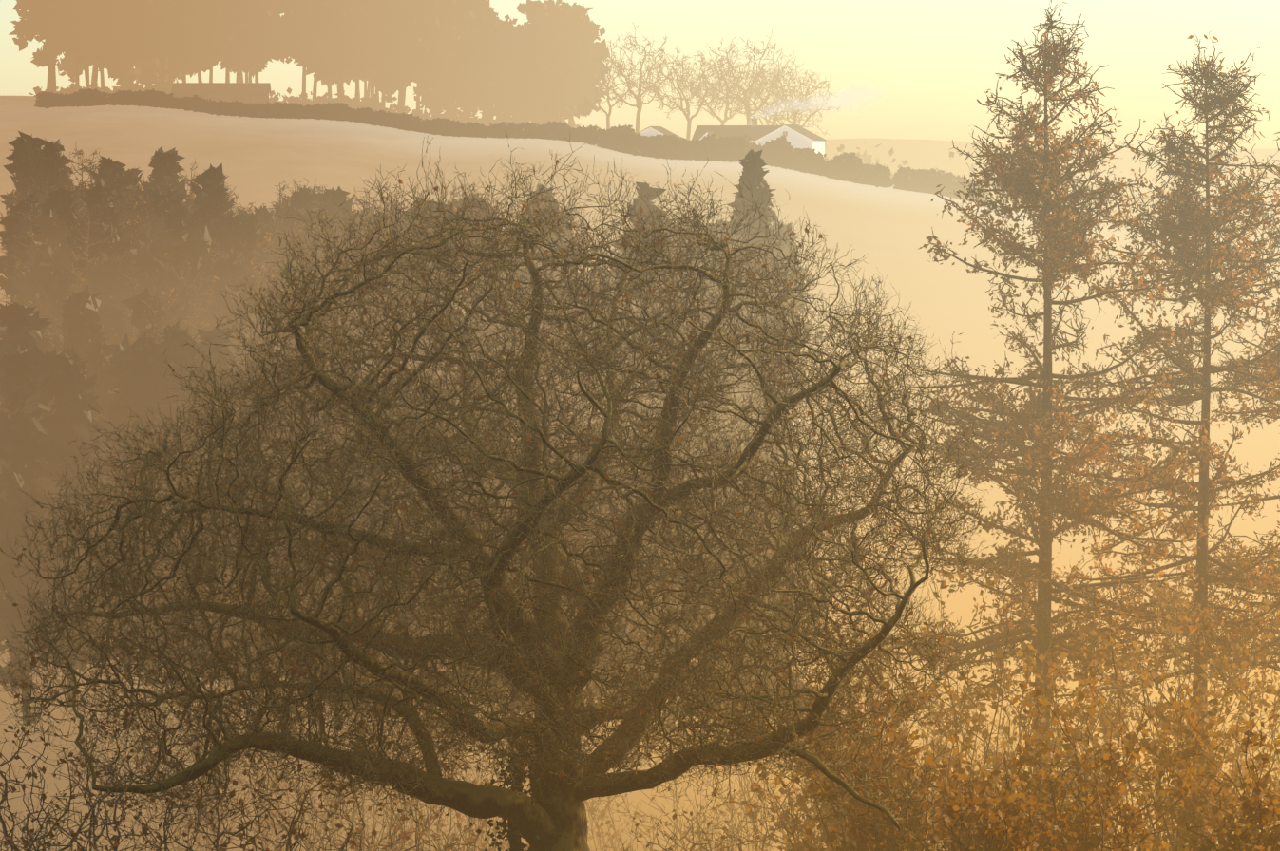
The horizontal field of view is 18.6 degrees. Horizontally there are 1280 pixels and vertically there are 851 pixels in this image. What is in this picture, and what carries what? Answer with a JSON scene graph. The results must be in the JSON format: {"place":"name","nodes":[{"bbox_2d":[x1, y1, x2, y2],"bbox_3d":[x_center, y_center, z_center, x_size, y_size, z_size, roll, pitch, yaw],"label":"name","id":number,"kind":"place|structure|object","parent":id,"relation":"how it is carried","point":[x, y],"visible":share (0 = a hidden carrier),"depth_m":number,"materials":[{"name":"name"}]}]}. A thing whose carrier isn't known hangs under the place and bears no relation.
{"place":"outdoors","nodes":[
{"label":"outdoors","id":0,"kind":"place"},
{"bbox_2d":[0,95,1279,850],"bbox_3d":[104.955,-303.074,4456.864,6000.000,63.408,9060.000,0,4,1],"label":"ground","id":1,"kind":"structure","parent":0,"point":[884,230],"depth_m":420.43,"materials":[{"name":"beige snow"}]},
{"bbox_2d":[171,82,271,111],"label":"building","id":2,"kind":"structure","parent":1,"relation":"on","point":[247,92],"depth_m":521.29,"materials":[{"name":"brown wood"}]},
{"bbox_2d":[3,149,809,664],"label":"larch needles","id":3,"kind":"object","parent":1,"relation":"on","point":[283,292],"depth_m":344.29,"materials":[{"name":"brown plant"}]},
{"bbox_2d":[0,143,819,735],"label":"wood","id":4,"kind":"object","parent":1,"relation":"on","point":[198,337],"depth_m":320.80,"materials":[{"name":"brown plant"}]},
{"bbox_2d":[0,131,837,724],"bbox_3d":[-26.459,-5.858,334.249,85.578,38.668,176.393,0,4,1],"label":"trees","id":5,"kind":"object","parent":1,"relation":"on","point":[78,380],"visible":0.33,"depth_m":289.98,"materials":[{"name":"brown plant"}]},
{"bbox_2d":[0,698,840,850],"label":"scrub","id":6,"kind":"object","parent":1,"relation":"on","point":[168,804],"depth_m":96.15,"materials":[{"name":"brown plant"}]},
{"bbox_2d":[27,0,840,140],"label":"trees","id":7,"kind":"object","parent":1,"relation":"on","point":[51,79],"depth_m":596.68,"materials":[{"name":"brown plant"}]},
{"bbox_2d":[7,0,610,138],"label":"trees","id":8,"kind":"object","parent":7,"relation":"attached to","point":[134,32],"visible":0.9,"depth_m":534.08,"materials":[{"name":"brown plant"}]},
{"bbox_2d":[133,2,584,98],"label":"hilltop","id":9,"kind":"object","parent":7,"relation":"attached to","point":[137,72],"depth_m":655.18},
{"bbox_2d":[0,132,993,850],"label":"oak","id":10,"kind":"object","parent":1,"relation":"on","point":[289,364],"depth_m":95.11,"materials":[{"name":"brown plant"}]},
{"bbox_2d":[10,143,984,849],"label":"dead oak leaves","id":11,"kind":"object","parent":10,"relation":"attached to","point":[491,594],"visible":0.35,"depth_m":94.89,"materials":[{"name":"brown plant"}]},
{"bbox_2d":[469,736,570,850],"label":"ivy","id":12,"kind":"object","parent":10,"relation":"attached to","point":[504,825],"visible":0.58,"depth_m":97.64,"materials":[{"name":"plant"}]},
{"bbox_2d":[33,88,989,204],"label":"hedge","id":13,"kind":"object","parent":1,"relation":"on","point":[781,152],"depth_m":520.86,"materials":[{"name":"brown plant"}]},
{"bbox_2d":[44,616,1279,850],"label":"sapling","id":14,"kind":"object","parent":1,"relation":"on","point":[495,831],"depth_m":152.64,"materials":[{"name":"brown plant"}]},
{"bbox_2d":[635,115,826,156],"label":"farmhouse","id":15,"kind":"object","parent":1,"relation":"on","point":[797,136],"visible":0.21,"depth_m":562.93,"materials":[{"name":"white stone"}]},
{"bbox_2d":[702,504,1279,850],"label":"bushes","id":16,"kind":"object","parent":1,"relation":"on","point":[1192,716],"visible":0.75,"depth_m":113.45,"materials":[{"name":"brown plant"}]},
{"bbox_2d":[779,122,1279,232],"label":"distant trees","id":17,"kind":"object","parent":1,"relation":"on","point":[867,160],"visible":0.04,"depth_m":831.62,"materials":[{"name":"brown plant"}]},
{"bbox_2d":[859,150,1279,234],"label":"tree trunks","id":18,"kind":"object","parent":17,"relation":"attached to","point":[1104,206],"visible":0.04,"depth_m":827.76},
{"bbox_2d":[0,0,1279,150],"label":"sky","id":19,"kind":"structure","parent":0,"point":[932,61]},
{"bbox_2d":[747,80,884,124],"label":"smoke","id":20,"kind":"object","parent":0,"point":[841,97],"visible":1,"depth_m":564.07,"materials":[{"name":"grey"}]},
{"bbox_2d":[864,0,1279,842],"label":"larch","id":21,"kind":"object","parent":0,"point":[1022,156],"depth_m":160.48,"materials":[{"name":"brown plant"}]}
]}

